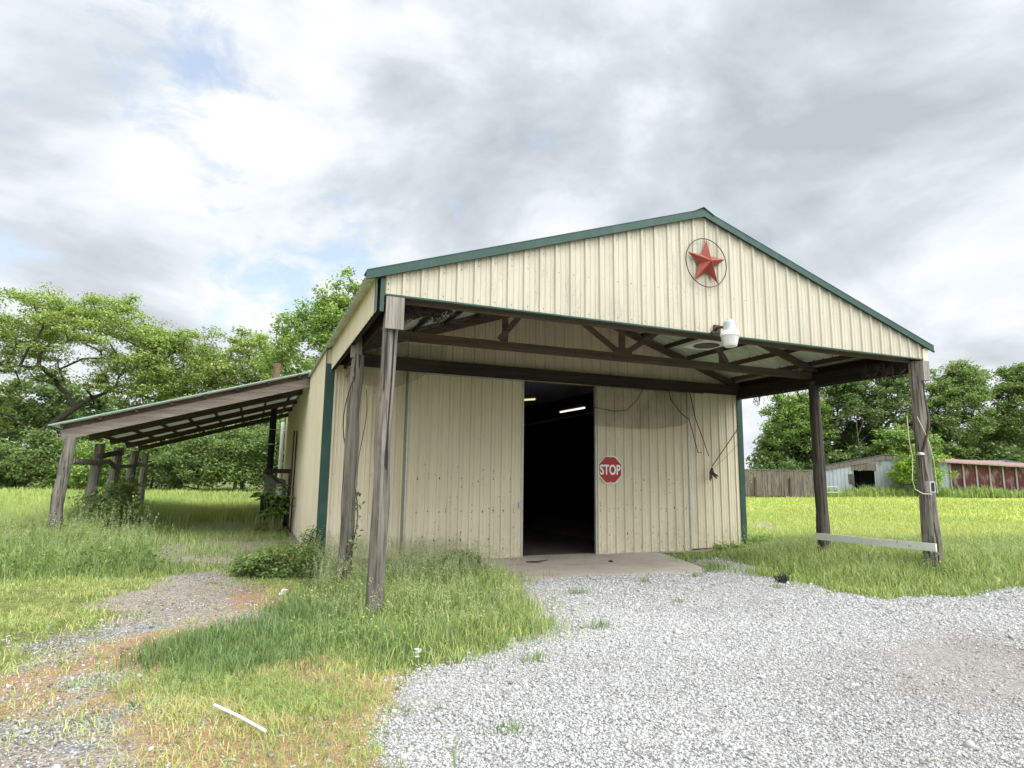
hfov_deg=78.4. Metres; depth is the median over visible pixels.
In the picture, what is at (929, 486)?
outlet box
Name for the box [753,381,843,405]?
cobweb netting
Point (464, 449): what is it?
sliding door
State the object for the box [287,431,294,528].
iron rod
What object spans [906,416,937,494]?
rope
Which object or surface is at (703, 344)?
vent plate
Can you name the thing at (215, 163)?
sky
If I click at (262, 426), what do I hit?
tree
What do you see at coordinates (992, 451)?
tree
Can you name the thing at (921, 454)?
conduit
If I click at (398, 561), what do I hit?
seed grass
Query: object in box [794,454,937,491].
metal shed
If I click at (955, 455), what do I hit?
tree
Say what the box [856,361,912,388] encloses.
cobweb netting
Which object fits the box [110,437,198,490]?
shrub
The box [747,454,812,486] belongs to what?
tree
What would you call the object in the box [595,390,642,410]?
hanging cord
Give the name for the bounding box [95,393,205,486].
tree
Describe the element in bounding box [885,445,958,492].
shrub
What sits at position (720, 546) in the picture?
weed
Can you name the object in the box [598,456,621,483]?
stop sign
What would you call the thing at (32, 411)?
tree
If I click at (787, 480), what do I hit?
board fence
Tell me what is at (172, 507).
grass
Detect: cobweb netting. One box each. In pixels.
[366,330,405,354]
[404,305,459,325]
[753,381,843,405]
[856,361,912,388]
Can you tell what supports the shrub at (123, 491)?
on the ground at (582, 529)
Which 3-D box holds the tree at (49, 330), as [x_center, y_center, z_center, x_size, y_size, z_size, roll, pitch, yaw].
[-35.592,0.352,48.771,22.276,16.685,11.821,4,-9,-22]
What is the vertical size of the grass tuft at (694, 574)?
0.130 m
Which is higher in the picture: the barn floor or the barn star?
the barn star
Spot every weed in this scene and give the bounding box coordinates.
[284,524,322,555]
[446,548,482,561]
[710,536,752,550]
[743,532,775,542]
[919,558,972,575]
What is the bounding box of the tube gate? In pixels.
[827,485,838,496]
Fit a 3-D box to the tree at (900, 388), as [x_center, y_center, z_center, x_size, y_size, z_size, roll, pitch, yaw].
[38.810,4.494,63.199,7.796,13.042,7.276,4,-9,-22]
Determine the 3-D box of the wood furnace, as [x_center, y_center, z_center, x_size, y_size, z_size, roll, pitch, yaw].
[-7.751,1.959,20.829,0.858,5.309,1.300,4,-9,-22]
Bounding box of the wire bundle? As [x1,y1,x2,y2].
[709,425,740,480]
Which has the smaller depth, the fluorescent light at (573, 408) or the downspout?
the fluorescent light at (573, 408)
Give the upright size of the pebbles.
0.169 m
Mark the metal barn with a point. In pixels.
(463, 439)
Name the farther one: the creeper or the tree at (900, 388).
the tree at (900, 388)
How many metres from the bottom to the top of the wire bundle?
1.392 m
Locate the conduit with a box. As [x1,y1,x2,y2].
[916,452,925,502]
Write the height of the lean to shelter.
4.116 m
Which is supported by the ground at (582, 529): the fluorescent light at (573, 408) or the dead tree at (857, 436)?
the dead tree at (857, 436)
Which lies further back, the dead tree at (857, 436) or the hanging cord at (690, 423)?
the dead tree at (857, 436)
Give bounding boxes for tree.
[0,280,199,487]
[0,369,118,445]
[0,375,23,427]
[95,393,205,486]
[102,325,246,487]
[170,324,302,488]
[194,412,287,488]
[250,266,361,398]
[269,412,286,435]
[745,423,830,468]
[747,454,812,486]
[755,392,840,456]
[809,379,889,450]
[824,416,896,463]
[824,442,886,470]
[855,373,939,429]
[856,416,862,458]
[869,423,953,458]
[890,421,961,451]
[911,357,1005,457]
[933,446,980,459]
[952,418,1023,449]
[966,440,1023,462]
[983,362,1023,436]
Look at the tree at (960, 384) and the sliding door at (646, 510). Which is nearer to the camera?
the sliding door at (646, 510)
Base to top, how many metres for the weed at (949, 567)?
0.487 m
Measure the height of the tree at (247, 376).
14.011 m
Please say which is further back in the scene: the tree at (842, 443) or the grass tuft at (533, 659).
the tree at (842, 443)
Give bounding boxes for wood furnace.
[259,363,290,525]
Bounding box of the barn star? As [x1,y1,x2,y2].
[685,238,726,287]
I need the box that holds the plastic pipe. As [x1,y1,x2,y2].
[213,704,266,731]
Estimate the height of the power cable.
1.881 m
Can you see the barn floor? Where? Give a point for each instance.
(539, 542)
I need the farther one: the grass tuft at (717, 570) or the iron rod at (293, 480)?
the iron rod at (293, 480)
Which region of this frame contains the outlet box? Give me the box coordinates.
[925,481,935,492]
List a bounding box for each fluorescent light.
[524,384,535,400]
[558,399,586,412]
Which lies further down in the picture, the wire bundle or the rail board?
the rail board
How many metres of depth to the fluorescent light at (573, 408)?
15.86 m
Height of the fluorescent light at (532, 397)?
0.602 m
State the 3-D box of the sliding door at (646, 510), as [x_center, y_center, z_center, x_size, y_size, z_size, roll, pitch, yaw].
[3.001,1.952,14.305,2.538,3.695,0.074,4,-9,-22]
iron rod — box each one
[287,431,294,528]
[289,431,297,532]
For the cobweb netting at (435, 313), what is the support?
attached to the metal barn
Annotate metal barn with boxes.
[283,207,944,615]
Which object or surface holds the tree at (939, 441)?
on the ground at (582, 529)
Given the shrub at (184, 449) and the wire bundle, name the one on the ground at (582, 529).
the shrub at (184, 449)
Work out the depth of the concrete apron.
11.91 m
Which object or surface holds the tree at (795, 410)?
on the ground at (582, 529)
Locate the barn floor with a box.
[523,523,594,555]
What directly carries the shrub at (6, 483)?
on the ground at (582, 529)
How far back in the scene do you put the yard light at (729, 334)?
9.28 m
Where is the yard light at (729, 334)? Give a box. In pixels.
[710,319,739,347]
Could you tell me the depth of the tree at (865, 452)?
59.96 m
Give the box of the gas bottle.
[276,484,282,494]
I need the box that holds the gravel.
[342,557,1023,767]
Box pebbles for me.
[0,561,563,767]
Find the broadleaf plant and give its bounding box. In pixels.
[250,483,296,533]
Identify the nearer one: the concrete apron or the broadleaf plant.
the concrete apron
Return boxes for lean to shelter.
[47,371,309,531]
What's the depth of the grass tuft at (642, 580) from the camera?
9.94 m
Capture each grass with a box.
[0,483,1023,767]
[0,497,1023,655]
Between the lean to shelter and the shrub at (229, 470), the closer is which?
the lean to shelter
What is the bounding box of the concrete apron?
[476,552,706,579]
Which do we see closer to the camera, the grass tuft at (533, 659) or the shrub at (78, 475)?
the grass tuft at (533, 659)
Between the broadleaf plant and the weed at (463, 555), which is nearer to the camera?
the weed at (463, 555)
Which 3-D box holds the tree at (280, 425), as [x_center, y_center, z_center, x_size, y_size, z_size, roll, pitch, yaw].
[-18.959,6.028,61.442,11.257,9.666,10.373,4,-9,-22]
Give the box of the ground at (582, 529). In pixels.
[0,475,1023,767]
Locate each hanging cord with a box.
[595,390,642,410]
[668,388,708,455]
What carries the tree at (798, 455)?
on the ground at (582, 529)
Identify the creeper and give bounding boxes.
[339,374,366,581]
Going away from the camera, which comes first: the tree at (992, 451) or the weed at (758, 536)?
the weed at (758, 536)
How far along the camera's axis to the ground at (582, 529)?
4.99 m
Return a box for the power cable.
[921,381,929,480]
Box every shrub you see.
[0,421,89,489]
[0,440,36,488]
[39,439,150,490]
[65,475,150,526]
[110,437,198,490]
[148,427,251,489]
[182,418,283,490]
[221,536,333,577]
[239,418,285,490]
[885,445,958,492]
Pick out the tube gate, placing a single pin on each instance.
(834, 492)
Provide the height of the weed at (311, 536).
0.875 m
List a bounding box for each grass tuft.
[479,714,533,736]
[513,645,549,665]
[568,585,590,594]
[576,616,616,629]
[634,577,649,582]
[683,571,702,577]
[699,565,721,572]
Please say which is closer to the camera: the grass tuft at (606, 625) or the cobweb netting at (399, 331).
the grass tuft at (606, 625)
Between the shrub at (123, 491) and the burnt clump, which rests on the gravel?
the burnt clump
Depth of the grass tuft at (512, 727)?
4.02 m
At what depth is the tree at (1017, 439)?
65.45 m
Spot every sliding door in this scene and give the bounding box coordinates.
[401,371,523,560]
[594,386,691,553]
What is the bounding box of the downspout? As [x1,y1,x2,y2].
[277,422,285,477]
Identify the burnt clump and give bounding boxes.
[771,572,792,583]
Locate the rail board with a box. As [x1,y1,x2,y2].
[815,533,936,551]
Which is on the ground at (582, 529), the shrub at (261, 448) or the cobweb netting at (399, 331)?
the shrub at (261, 448)
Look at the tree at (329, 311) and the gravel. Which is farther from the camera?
the tree at (329, 311)
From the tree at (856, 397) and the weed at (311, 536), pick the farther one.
the tree at (856, 397)
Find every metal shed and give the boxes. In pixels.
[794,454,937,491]
[935,458,1023,491]
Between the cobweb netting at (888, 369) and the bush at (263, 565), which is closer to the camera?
the bush at (263, 565)
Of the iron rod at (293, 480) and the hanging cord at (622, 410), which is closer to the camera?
the hanging cord at (622, 410)
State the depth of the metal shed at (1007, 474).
47.71 m
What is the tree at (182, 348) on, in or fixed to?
on the ground at (582, 529)
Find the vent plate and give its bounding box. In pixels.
[681,339,722,349]
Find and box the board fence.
[745,469,814,497]
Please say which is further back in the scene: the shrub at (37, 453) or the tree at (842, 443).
the tree at (842, 443)
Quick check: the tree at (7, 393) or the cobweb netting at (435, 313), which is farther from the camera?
the tree at (7, 393)
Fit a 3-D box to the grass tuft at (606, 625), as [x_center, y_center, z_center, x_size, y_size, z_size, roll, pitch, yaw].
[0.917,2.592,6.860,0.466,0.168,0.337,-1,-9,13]
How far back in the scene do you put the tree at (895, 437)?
58.54 m
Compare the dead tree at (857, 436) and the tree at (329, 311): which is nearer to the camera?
the tree at (329, 311)
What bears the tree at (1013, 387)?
on the ground at (582, 529)
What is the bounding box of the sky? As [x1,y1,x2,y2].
[0,0,1023,481]

